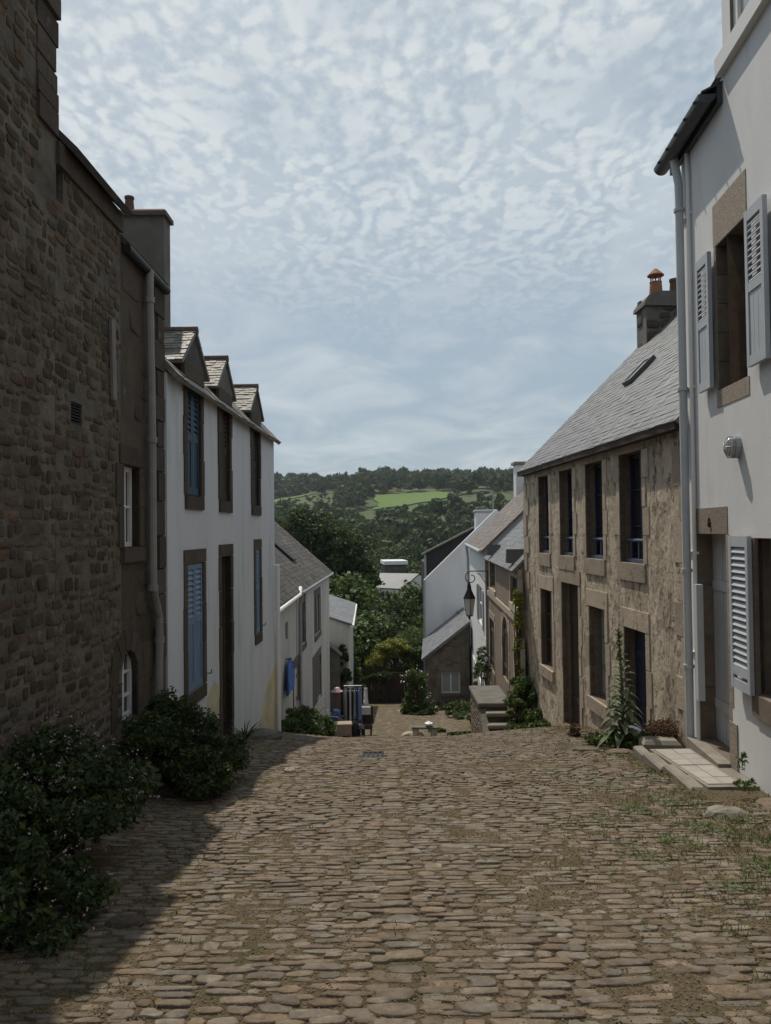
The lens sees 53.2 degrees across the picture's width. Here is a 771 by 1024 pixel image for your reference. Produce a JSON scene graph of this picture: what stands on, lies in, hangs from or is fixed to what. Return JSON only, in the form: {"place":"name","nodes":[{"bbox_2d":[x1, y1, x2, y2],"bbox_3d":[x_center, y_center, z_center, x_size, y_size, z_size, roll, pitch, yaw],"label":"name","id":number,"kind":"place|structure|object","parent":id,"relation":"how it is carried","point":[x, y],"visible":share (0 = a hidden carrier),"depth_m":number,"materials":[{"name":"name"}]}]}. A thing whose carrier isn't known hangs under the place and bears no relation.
{"place":"outdoors","nodes":[
{"label":"outdoors","id":0,"kind":"place"},
{"bbox_2d":[0,702,770,1023],"bbox_3d":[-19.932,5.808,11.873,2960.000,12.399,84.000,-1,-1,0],"label":"street","id":1,"kind":"structure","parent":0,"point":[429,968],"depth_m":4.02,"materials":[{"name":"stone"}]},
{"bbox_2d":[0,0,69,780],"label":"stone house","id":2,"kind":"structure","parent":1,"relation":"on","point":[30,503],"depth_m":5.33,"materials":[{"name":"stone"}]},
{"bbox_2d":[0,711,164,963],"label":"flowering shrub","id":3,"kind":"object","parent":1,"relation":"on","point":[74,795],"visible":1,"depth_m":4.06,"materials":[{"name":"green plant"}]},
{"bbox_2d":[43,130,133,762],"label":"stone house","id":4,"kind":"structure","parent":1,"relation":"on","point":[87,228],"depth_m":6.32,"materials":[{"name":"stone"}]},
{"bbox_2d":[104,914,144,928],"bbox_3d":[-1.316,2.061,3.875,0.202,0.047,0.128,-1,-1,0],"label":"rock","id":5,"kind":"object","parent":1,"relation":"on","point":[127,921],"visible":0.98,"depth_m":3.85,"materials":[{"name":"grey stone"}]},
{"bbox_2d":[109,234,170,773],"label":"stone house","id":6,"kind":"structure","parent":1,"relation":"on","point":[140,651],"depth_m":7.64,"materials":[{"name":"brown stone"}]},
{"bbox_2d":[122,653,131,719],"bbox_3d":[-2.499,1.633,7.227,0.060,0.665,0.531,-1,-1,0],"label":"window","id":7,"kind":"structure","parent":6,"relation":"in","point":[126,671],"depth_m":7.43,"materials":[{"name":"white wood"}]},
{"bbox_2d":[123,467,131,546],"bbox_3d":[-2.537,-0.052,7.393,0.059,0.773,0.442,-1,-1,0],"label":"window","id":8,"kind":"structure","parent":6,"relation":"in","point":[127,471],"depth_m":7.56,"materials":[{"name":"white wood"}]},
{"bbox_2d":[107,686,254,800],"bbox_3d":[-1.830,2.138,7.073,1.154,0.930,1.690,-1,-1,0],"label":"shrub","id":9,"kind":"object","parent":1,"relation":"on","point":[171,742],"visible":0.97,"depth_m":6.70,"materials":[{"name":"green plant"}]},
{"bbox_2d":[119,195,280,737],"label":"house","id":10,"kind":"structure","parent":1,"relation":"on","point":[223,659],"depth_m":10.55,"materials":[{"name":"white paint"}]},
{"bbox_2d":[221,557,224,735],"bbox_3d":[-2.405,2.087,11.046,0.075,2.894,0.553,-1,-1,2],"label":"door","id":11,"kind":"structure","parent":10,"relation":"in","point":[223,603],"depth_m":11.28,"materials":[{"name":"brown wood"}]},
{"bbox_2d":[226,721,264,738],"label":"agapanthus","id":12,"kind":"object","parent":1,"relation":"on","point":[242,733],"visible":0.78,"depth_m":10.47,"materials":[{"name":"green plant"}]},
{"bbox_2d":[247,728,281,739],"bbox_3d":[-1.760,3.157,10.934,0.519,0.155,0.435,0,-2,-38],"label":"rock","id":13,"kind":"object","parent":1,"relation":"on","point":[268,734],"visible":0.68,"depth_m":10.82,"materials":[{"name":"grey stone"}]},
{"bbox_2d":[275,571,301,731],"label":"house","id":14,"kind":"structure","parent":1,"relation":"on","point":[290,592],"depth_m":18.17,"materials":[{"name":"paint"}]},
{"bbox_2d":[286,658,294,696],"bbox_3d":[-2.234,3.767,17.770,0.138,0.760,1.151,-1,-1,0],"label":"hanging cloth","id":15,"kind":"object","parent":14,"relation":"hanging from","point":[290,681],"visible":1,"depth_m":17.58,"materials":[{"name":"blue fabric"}]},
{"bbox_2d":[274,521,333,732],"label":"house","id":16,"kind":"structure","parent":1,"relation":"on","point":[310,573],"depth_m":23.85,"materials":[{"name":"paint"}]},
{"bbox_2d":[275,540,296,560],"bbox_3d":[-3.135,1.190,23.544,0.758,0.682,0.715,-1,-1,0],"label":"roof window","id":17,"kind":"structure","parent":16,"relation":"in","point":[277,545],"depth_m":23.25,"materials":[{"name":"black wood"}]},
{"bbox_2d":[302,603,303,643],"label":"window","id":18,"kind":"structure","parent":16,"relation":"in","point":[302,603],"depth_m":21.53,"materials":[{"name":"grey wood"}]},
{"bbox_2d":[315,595,318,634],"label":"window","id":19,"kind":"structure","parent":16,"relation":"in","point":[317,598],"depth_m":24.90,"materials":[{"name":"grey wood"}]},
{"bbox_2d":[313,656,320,707],"bbox_3d":[-2.226,5.395,24.462,0.075,1.420,2.273,-1,-1,1],"label":"door","id":20,"kind":"structure","parent":16,"relation":"in","point":[316,667],"depth_m":24.54,"materials":[{"name":"grey wood"}]},
{"bbox_2d":[276,704,338,736],"bbox_3d":[-1.744,4.637,16.892,1.116,0.879,2.122,-2,-2,31],"label":"bush","id":21,"kind":"object","parent":1,"relation":"on","point":[300,721],"visible":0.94,"depth_m":16.59,"materials":[{"name":"green plant"}]},
{"bbox_2d":[330,642,341,715],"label":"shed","id":22,"kind":"structure","parent":1,"relation":"on","point":[335,666],"depth_m":28.92,"materials":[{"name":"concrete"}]},
{"bbox_2d":[334,721,351,736],"bbox_3d":[-1.105,5.698,20.073,0.481,0.405,0.350,-1,-1,-3],"label":"storage box","id":23,"kind":"object","parent":1,"relation":"on","point":[344,728],"visible":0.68,"depth_m":19.92,"materials":[{"name":"beige"}]},
{"bbox_2d":[329,594,356,701],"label":"house","id":24,"kind":"structure","parent":1,"relation":"on","point":[342,614],"depth_m":30.48,"materials":[{"name":"paint"}]},
{"bbox_2d":[338,644,352,718],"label":"climbing plant","id":25,"kind":"object","parent":1,"relation":"on","point":[347,673],"visible":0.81,"depth_m":29.22,"materials":[{"name":"green plant"}]},
{"bbox_2d":[344,685,361,736],"bbox_3d":[-0.900,5.523,21.377,0.500,1.403,0.500,-1,-1,0],"label":"clothes rack","id":26,"kind":"object","parent":1,"relation":"on","point":[361,699],"visible":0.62,"depth_m":21.38,"materials":[{"name":"metal"}]},
{"bbox_2d":[344,688,346,720],"bbox_3d":[-1.092,5.343,21.381,0.137,1.048,0.440,-1,-1,0],"label":"coat","id":27,"kind":"object","parent":26,"relation":"hanging from","point":[345,704],"visible":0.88,"depth_m":21.23,"materials":[{"name":"grey fabric"}]},
{"bbox_2d":[353,687,355,718],"bbox_3d":[-0.852,5.265,21.383,0.132,0.898,0.440,-1,-1,0],"label":"shirt","id":28,"kind":"object","parent":26,"relation":"hanging from","point":[354,703],"visible":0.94,"depth_m":21.22,"materials":[{"name":"grey fabric"}]},
{"bbox_2d":[358,688,361,720],"bbox_3d":[-0.729,5.288,21.382,0.148,0.948,0.440,-1,-1,0],"label":"shirt","id":29,"kind":"object","parent":26,"relation":"hanging from","point":[359,706],"visible":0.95,"depth_m":21.23,"materials":[{"name":"blue fabric"}]},
{"bbox_2d":[363,685,367,706],"bbox_3d":[-0.551,5.086,21.387,0.150,0.548,0.440,-1,-1,0],"label":"blouse","id":30,"kind":"object","parent":26,"relation":"hanging from","point":[365,701],"visible":1,"depth_m":21.25,"materials":[{"name":"white fabric"}]},
{"bbox_2d":[352,717,359,736],"bbox_3d":[-0.821,5.638,20.174,0.320,0.526,0.304,-1,-1,0],"label":"holdall","id":31,"kind":"object","parent":1,"relation":"on","point":[355,725],"visible":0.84,"depth_m":20.05,"materials":[{"name":"black fabric"}]},
{"bbox_2d":[329,571,388,616],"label":"tree","id":32,"kind":"object","parent":1,"relation":"on","point":[352,589],"visible":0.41,"depth_m":49.21,"materials":[{"name":"green plant"}]},
{"bbox_2d":[353,667,364,689],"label":"bush","id":33,"kind":"object","parent":1,"relation":"on","point":[357,678],"visible":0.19,"depth_m":37.08,"materials":[{"name":"green plant"}]},
{"bbox_2d":[353,634,376,672],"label":"tree","id":34,"kind":"object","parent":1,"relation":"on","point":[359,652],"visible":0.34,"depth_m":40.43,"materials":[{"name":"green plant"}]},
{"bbox_2d":[358,705,372,735],"bbox_3d":[-0.620,6.515,23.857,0.470,0.925,0.455,-1,-1,0],"label":"wicker chair","id":35,"kind":"object","parent":1,"relation":"on","point":[367,716],"visible":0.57,"depth_m":23.91,"materials":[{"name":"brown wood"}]},
{"bbox_2d":[354,635,390,697],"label":"bush","id":36,"kind":"object","parent":1,"relation":"on","point":[366,672],"visible":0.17,"depth_m":41.97,"materials":[{"name":"green plant"}]},
{"bbox_2d":[362,751,383,758],"bbox_3d":[-0.141,2.737,8.632,0.240,0.020,0.270,-1,-1,0],"label":"drain grate","id":37,"kind":"object","parent":1,"relation":"on","point":[374,754],"visible":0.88,"depth_m":8.66,"materials":[{"name":"black metal"}]},
{"bbox_2d":[353,609,396,673],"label":"tree","id":38,"kind":"object","parent":1,"relation":"on","point":[367,626],"visible":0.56,"depth_m":41.94,"materials":[{"name":"green plant"}]},
{"bbox_2d":[362,671,395,703],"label":"shrub","id":39,"kind":"object","parent":1,"relation":"on","point":[381,677],"visible":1,"depth_m":37.93,"materials":[{"name":"green plant"}]},
{"bbox_2d":[0,725,770,1009],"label":"grass","id":40,"kind":"structure","parent":1,"relation":"on","point":[736,844],"depth_m":5.34,"materials":[{"name":"green plant"}]},
{"bbox_2d":[363,638,411,701],"bbox_3d":[0.217,8.259,40.133,2.840,3.422,1.867,0,-2,-29],"label":"shrub","id":41,"kind":"object","parent":1,"relation":"on","point":[390,650],"visible":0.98,"depth_m":39.80,"materials":[{"name":"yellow plant"}]},
{"bbox_2d":[360,672,423,703],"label":"board gate","id":42,"kind":"structure","parent":1,"relation":"on","point":[397,685],"depth_m":38.29,"materials":[{"name":"brown wood"}]},
{"bbox_2d":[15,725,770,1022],"bbox_3d":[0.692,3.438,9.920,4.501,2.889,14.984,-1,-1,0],"label":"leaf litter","id":43,"kind":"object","parent":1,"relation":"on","point":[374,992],"visible":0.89,"depth_m":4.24,"materials":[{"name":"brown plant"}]},
{"bbox_2d":[368,612,419,693],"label":"bush","id":44,"kind":"object","parent":1,"relation":"on","point":[392,616],"visible":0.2,"depth_m":44.41,"materials":[{"name":"green plant"}]},
{"bbox_2d":[368,595,423,664],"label":"tree","id":45,"kind":"object","parent":1,"relation":"on","point":[401,607],"visible":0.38,"depth_m":46.26,"materials":[{"name":"green plant"}]},
{"bbox_2d":[379,614,423,663],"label":"tree","id":46,"kind":"object","parent":1,"relation":"on","point":[420,624],"visible":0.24,"depth_m":44.45,"materials":[{"name":"green plant"}]},
{"bbox_2d":[388,625,423,697],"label":"bush","id":47,"kind":"object","parent":1,"relation":"on","point":[409,665],"visible":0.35,"depth_m":41.63,"materials":[{"name":"green plant"}]},
{"bbox_2d":[401,731,423,735],"bbox_3d":[0.767,6.321,21.856,0.668,0.198,0.367,-1,-1,0],"label":"rock","id":48,"kind":"object","parent":1,"relation":"on","point":[409,733],"visible":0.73,"depth_m":21.76,"materials":[{"name":"beige stone"}]},
{"bbox_2d":[400,646,424,697],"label":"shrub","id":49,"kind":"object","parent":1,"relation":"on","point":[412,654],"visible":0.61,"depth_m":39.93,"materials":[{"name":"green plant"}]},
{"bbox_2d":[398,665,438,715],"bbox_3d":[1.323,7.221,31.078,1.674,1.986,1.819,-1,-1,0],"label":"flowering shrub","id":50,"kind":"object","parent":1,"relation":"on","point":[409,705],"visible":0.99,"depth_m":30.98,"materials":[{"name":"green plant"}]},
{"bbox_2d":[411,725,437,735],"bbox_3d":[1.123,6.255,21.858,0.755,0.325,0.277,-1,-1,5],"label":"log bench","id":51,"kind":"object","parent":1,"relation":"on","point":[432,728],"visible":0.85,"depth_m":21.77,"materials":[{"name":"grey stone"}]},
{"bbox_2d":[421,607,470,705],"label":"cottage","id":52,"kind":"structure","parent":1,"relation":"on","point":[445,650],"depth_m":33.86,"materials":[{"name":"stone"}]},
{"bbox_2d":[441,672,459,692],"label":"window","id":53,"kind":"structure","parent":52,"relation":"in","point":[450,681],"depth_m":33.96,"materials":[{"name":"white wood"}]},
{"bbox_2d":[421,526,473,670],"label":"building","id":54,"kind":"structure","parent":1,"relation":"on","point":[434,558],"depth_m":48.95,"materials":[{"name":"stone"}]},
{"bbox_2d":[430,699,470,723],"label":"plant","id":55,"kind":"object","parent":1,"relation":"on","point":[456,705],"visible":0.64,"depth_m":31.08,"materials":[{"name":"green plant"}]},
{"bbox_2d":[446,731,470,735],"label":"plant","id":56,"kind":"object","parent":1,"relation":"on","point":[458,732],"visible":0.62,"depth_m":21.69,"materials":[{"name":"green plant"}]},
{"bbox_2d":[423,509,497,699],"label":"house","id":57,"kind":"structure","parent":1,"relation":"on","point":[445,586],"depth_m":39.92,"materials":[{"name":"paint"}]},
{"bbox_2d":[469,637,492,714],"bbox_3d":[2.818,5.265,22.416,0.657,3.000,3.037,-1,-1,10],"label":"climbing rose","id":58,"kind":"object","parent":1,"relation":"on","point":[484,668],"visible":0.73,"depth_m":22.50,"materials":[{"name":"green plant"}]},
{"bbox_2d":[469,685,508,732],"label":"stone steps","id":59,"kind":"structure","parent":1,"relation":"on","point":[488,710],"depth_m":17.40,"materials":[{"name":"stone"}]},
{"bbox_2d":[464,461,526,698],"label":"house","id":60,"kind":"structure","parent":1,"relation":"on","point":[501,524],"depth_m":29.50,"materials":[{"name":"white paint"}]},
{"bbox_2d":[483,519,525,729],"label":"house","id":61,"kind":"structure","parent":1,"relation":"on","point":[503,557],"depth_m":19.75,"materials":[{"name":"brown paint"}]},
{"bbox_2d":[463,570,487,619],"bbox_3d":[2.701,2.502,23.201,0.733,1.471,0.363,0,-1,-17],"label":"street lantern","id":62,"kind":"object","parent":61,"relation":"attached to","point":[469,598],"visible":1,"depth_m":23.11,"materials":[{"name":"black metal"}]},
{"bbox_2d":[491,563,494,588],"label":"window","id":63,"kind":"structure","parent":61,"relation":"in","point":[493,565],"depth_m":22.77,"materials":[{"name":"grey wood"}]},
{"bbox_2d":[491,619,494,670],"bbox_3d":[3.209,3.915,22.562,0.075,1.519,1.620,-1,-1,3],"label":"door","id":64,"kind":"structure","parent":61,"relation":"in","point":[492,623],"depth_m":22.80,"materials":[{"name":"brown wood"}]},
{"bbox_2d":[504,619,508,680],"bbox_3d":[3.010,3.370,18.991,0.130,1.574,1.446,-1,-1,3],"label":"door","id":65,"kind":"structure","parent":61,"relation":"in","point":[505,628],"depth_m":19.25,"materials":[{"name":"brown wood"}]},
{"bbox_2d":[512,590,525,722],"bbox_3d":[2.798,3.100,16.082,0.314,2.939,0.356,-1,-1,0],"label":"climbing plant","id":66,"kind":"object","parent":61,"relation":"attached to","point":[519,600],"visible":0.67,"depth_m":16.05,"materials":[{"name":"green plant"}]},
{"bbox_2d":[502,674,551,729],"bbox_3d":[2.816,4.000,15.488,0.824,1.396,2.392,-1,-1,0],"label":"bush","id":67,"kind":"object","parent":1,"relation":"on","point":[518,694],"visible":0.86,"depth_m":15.46,"materials":[{"name":"green plant"}]},
{"bbox_2d":[567,721,581,736],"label":"plant","id":68,"kind":"object","parent":1,"relation":"on","point":[573,728],"visible":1,"depth_m":10.50,"materials":[{"name":"brown plant"}]},
{"bbox_2d":[572,746,599,751],"bbox_3d":[2.329,2.754,8.936,0.335,0.053,0.172,-1,-1,0],"label":"rock","id":69,"kind":"object","parent":1,"relation":"on","point":[583,748],"visible":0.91,"depth_m":8.90,"materials":[{"name":"beige stone"}]},
{"bbox_2d":[517,268,685,748],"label":"house","id":70,"kind":"structure","parent":1,"relation":"on","point":[599,470],"depth_m":11.95,"materials":[{"name":"stone"}]},
{"bbox_2d":[546,477,548,549],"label":"window","id":71,"kind":"structure","parent":70,"relation":"in","point":[547,494],"depth_m":15.05,"materials":[{"name":"blue paint"}]},
{"bbox_2d":[545,590,552,666],"bbox_3d":[3.178,2.212,14.618,0.056,1.463,0.783,-1,-1,-3],"label":"window","id":72,"kind":"structure","parent":70,"relation":"in","point":[548,593],"depth_m":14.89,"materials":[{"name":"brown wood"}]},
{"bbox_2d":[568,471,572,551],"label":"window","id":73,"kind":"structure","parent":70,"relation":"in","point":[570,472],"depth_m":13.60,"materials":[{"name":"black glass"}]},
{"bbox_2d":[570,584,579,723],"bbox_3d":[3.319,2.450,13.098,0.075,2.454,0.942,-1,-1,-3],"label":"door","id":74,"kind":"structure","parent":70,"relation":"in","point":[575,696],"depth_m":13.33,"materials":[{"name":"brown wood"}]},
{"bbox_2d":[595,463,602,554],"bbox_3d":[3.376,-0.024,11.817,0.056,1.474,0.787,-1,-1,-3],"label":"window","id":75,"kind":"structure","parent":70,"relation":"in","point":[598,467],"depth_m":12.13,"materials":[{"name":"black glass"}]},
{"bbox_2d":[598,608,605,698],"bbox_3d":[3.395,2.161,11.723,0.056,1.401,0.731,-1,-1,-3],"label":"window","id":76,"kind":"structure","parent":70,"relation":"in","point":[602,671],"depth_m":12.02,"materials":[{"name":"brown wood"}]},
{"bbox_2d":[630,453,642,558],"bbox_3d":[3.463,-0.060,10.319,0.056,1.474,0.811,-1,-1,-3],"label":"window","id":77,"kind":"structure","parent":70,"relation":"in","point":[635,460],"depth_m":10.59,"materials":[{"name":"black glass"}]},
{"bbox_2d":[621,355,655,386],"bbox_3d":[4.438,-2.452,13.431,0.509,0.509,0.400,-1,-1,-3],"label":"roof window","id":78,"kind":"structure","parent":70,"relation":"in","point":[643,366],"depth_m":13.25,"materials":[{"name":"metal"}]},
{"bbox_2d":[635,630,646,728],"bbox_3d":[3.473,2.259,10.214,0.140,1.390,0.745,-1,-1,0],"label":"door","id":79,"kind":"structure","parent":70,"relation":"in","point":[640,657],"depth_m":10.38,"materials":[{"name":"blue paint"}]},
{"bbox_2d":[598,768,623,776],"bbox_3d":[2.178,2.514,7.424,0.229,0.059,0.211,0,-2,-35],"label":"rock","id":80,"kind":"object","parent":1,"relation":"on","point":[607,772],"visible":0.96,"depth_m":7.38,"materials":[{"name":"beige stone"}]},
{"bbox_2d":[605,748,632,754],"bbox_3d":[2.647,2.704,8.693,0.334,0.053,0.194,-1,-1,0],"label":"rock","id":81,"kind":"object","parent":1,"relation":"on","point":[619,750],"visible":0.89,"depth_m":8.65,"materials":[{"name":"beige stone"}]},
{"bbox_2d":[583,729,654,749],"bbox_3d":[2.792,2.733,9.237,0.496,0.362,1.047,0,-2,-39],"label":"plant","id":82,"kind":"object","parent":1,"relation":"on","point":[592,739],"visible":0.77,"depth_m":9.09,"materials":[{"name":"green plant"}]},
{"bbox_2d":[597,628,642,749],"bbox_3d":[2.805,2.121,9.195,0.613,1.468,0.569,-1,-1,0],"label":"mullein","id":83,"kind":"object","parent":1,"relation":"on","point":[622,726],"visible":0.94,"depth_m":9.18,"materials":[{"name":"green plant"}]},
{"bbox_2d":[501,751,770,1013],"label":"ground weeds","id":84,"kind":"object","parent":1,"relation":"on","point":[675,839],"visible":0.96,"depth_m":5.18,"materials":[{"name":"green plant"}]},
{"bbox_2d":[638,736,681,751],"bbox_3d":[3.112,2.668,8.719,0.420,0.200,0.260,-1,-1,6],"label":"stone trough","id":85,"kind":"object","parent":1,"relation":"on","point":[648,743],"visible":0.64,"depth_m":8.62,"materials":[{"name":"stone"}]},
{"bbox_2d":[642,717,681,739],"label":"dead plant","id":86,"kind":"object","parent":85,"relation":"in","point":[667,728],"visible":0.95,"depth_m":8.90,"materials":[{"name":"brown plant"}]},
{"bbox_2d":[633,746,759,790],"bbox_3d":[3.039,2.834,7.563,0.708,0.815,1.656,-1,-1,0],"label":"stone platform","id":87,"kind":"object","parent":1,"relation":"on","point":[690,768],"depth_m":7.37,"materials":[{"name":"stone"}]},
{"bbox_2d":[654,0,770,795],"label":"house","id":88,"kind":"structure","parent":1,"relation":"on","point":[718,149],"depth_m":7.37,"materials":[{"name":"white paint"}]},
{"bbox_2d":[712,534,729,747],"bbox_3d":[3.551,1.329,7.889,0.075,2.202,0.883,-1,-1,4],"label":"door","id":89,"kind":"structure","parent":88,"relation":"in","point":[719,582],"depth_m":8.12,"materials":[{"name":"grey wood"}]},
{"bbox_2d":[723,436,741,457],"bbox_3d":[3.214,-0.602,7.137,0.140,0.210,0.155,-1,-1,0],"label":"wall lamp","id":90,"kind":"object","parent":88,"relation":"attached to","point":[732,447],"visible":1,"depth_m":7.09,"materials":[{"name":"metal"}]},
{"bbox_2d":[733,0,748,25],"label":"window","id":91,"kind":"structure","parent":88,"relation":"in","point":[739,6],"depth_m":7.11,"materials":[{"name":"white wood"}]},
{"bbox_2d":[703,805,748,817],"bbox_3d":[2.606,2.292,5.894,0.366,0.072,0.199,-1,-1,0],"label":"rock","id":92,"kind":"object","parent":1,"relation":"on","point":[730,811],"visible":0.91,"depth_m":5.85,"materials":[{"name":"stone"}]},
{"bbox_2d":[733,751,756,789],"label":"plant","id":93,"kind":"object","parent":1,"relation":"on","point":[745,783],"visible":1,"depth_m":6.47,"materials":[{"name":"green plant"}]},
{"bbox_2d":[755,798,770,811],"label":"rock","id":94,"kind":"object","parent":1,"relation":"on","point":[765,803],"visible":0.94,"depth_m":6.08,"materials":[{"name":"beige stone"}]},
{"bbox_2d":[55,0,721,476],"label":"sky","id":95,"kind":"structure","parent":0,"point":[427,233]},
{"bbox_2d":[274,486,513,690],"bbox_3d":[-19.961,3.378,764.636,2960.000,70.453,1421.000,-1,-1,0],"label":"hillside","id":96,"kind":"structure","parent":0,"point":[367,510],"depth_m":450.43,"materials":[{"name":"green plant"}]},
{"bbox_2d":[274,505,385,588],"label":"tree","id":97,"kind":"object","parent":96,"relation":"on","point":[329,543],"visible":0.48,"depth_m":59.92,"materials":[{"name":"green plant"}]},
{"bbox_2d":[356,587,405,647],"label":"tree","id":98,"kind":"object","parent":96,"relation":"on","point":[384,596],"visible":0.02,"depth_m":53.81,"materials":[{"name":"green plant"}]},
{"bbox_2d":[369,552,397,560],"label":"tree","id":99,"kind":"object","parent":96,"relation":"on","point":[381,556],"visible":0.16,"depth_m":163.96,"materials":[{"name":"green plant"}]},
{"bbox_2d":[274,466,513,560],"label":"woods","id":100,"kind":"object","parent":96,"relation":"on","point":[421,524],"visible":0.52,"depth_m":401.37,"materials":[{"name":"green plant"}]},
{"bbox_2d":[380,559,407,572],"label":"building","id":101,"kind":"structure","parent":96,"relation":"on","point":[393,565],"depth_m":104.85,"materials":[{"name":"paint"}]},
{"bbox_2d":[376,573,420,677],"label":"house","id":102,"kind":"structure","parent":96,"relation":"on","point":[394,582],"depth_m":76.22,"materials":[{"name":"stone"}]},
{"bbox_2d":[379,555,420,573],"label":"tree","id":103,"kind":"object","parent":96,"relation":"on","point":[413,565],"visible":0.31,"depth_m":138.03,"materials":[{"name":"green plant"}]},
{"bbox_2d":[377,540,429,558],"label":"tree","id":104,"kind":"object","parent":96,"relation":"on","point":[399,551],"visible":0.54,"depth_m":167.99,"materials":[{"name":"green plant"}]},
{"bbox_2d":[393,579,422,612],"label":"tree","id":105,"kind":"object","parent":96,"relation":"on","point":[413,591],"visible":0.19,"depth_m":55.37,"materials":[{"name":"green plant"}]},
{"bbox_2d":[405,545,428,560],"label":"tree","id":106,"kind":"object","parent":96,"relation":"on","point":[417,555],"visible":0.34,"depth_m":165.77,"materials":[{"name":"green plant"}]},
{"bbox_2d":[373,491,448,508],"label":"field","id":107,"kind":"structure","parent":0,"point":[388,500],"depth_m":451.59,"materials":[{"name":"green plant"}]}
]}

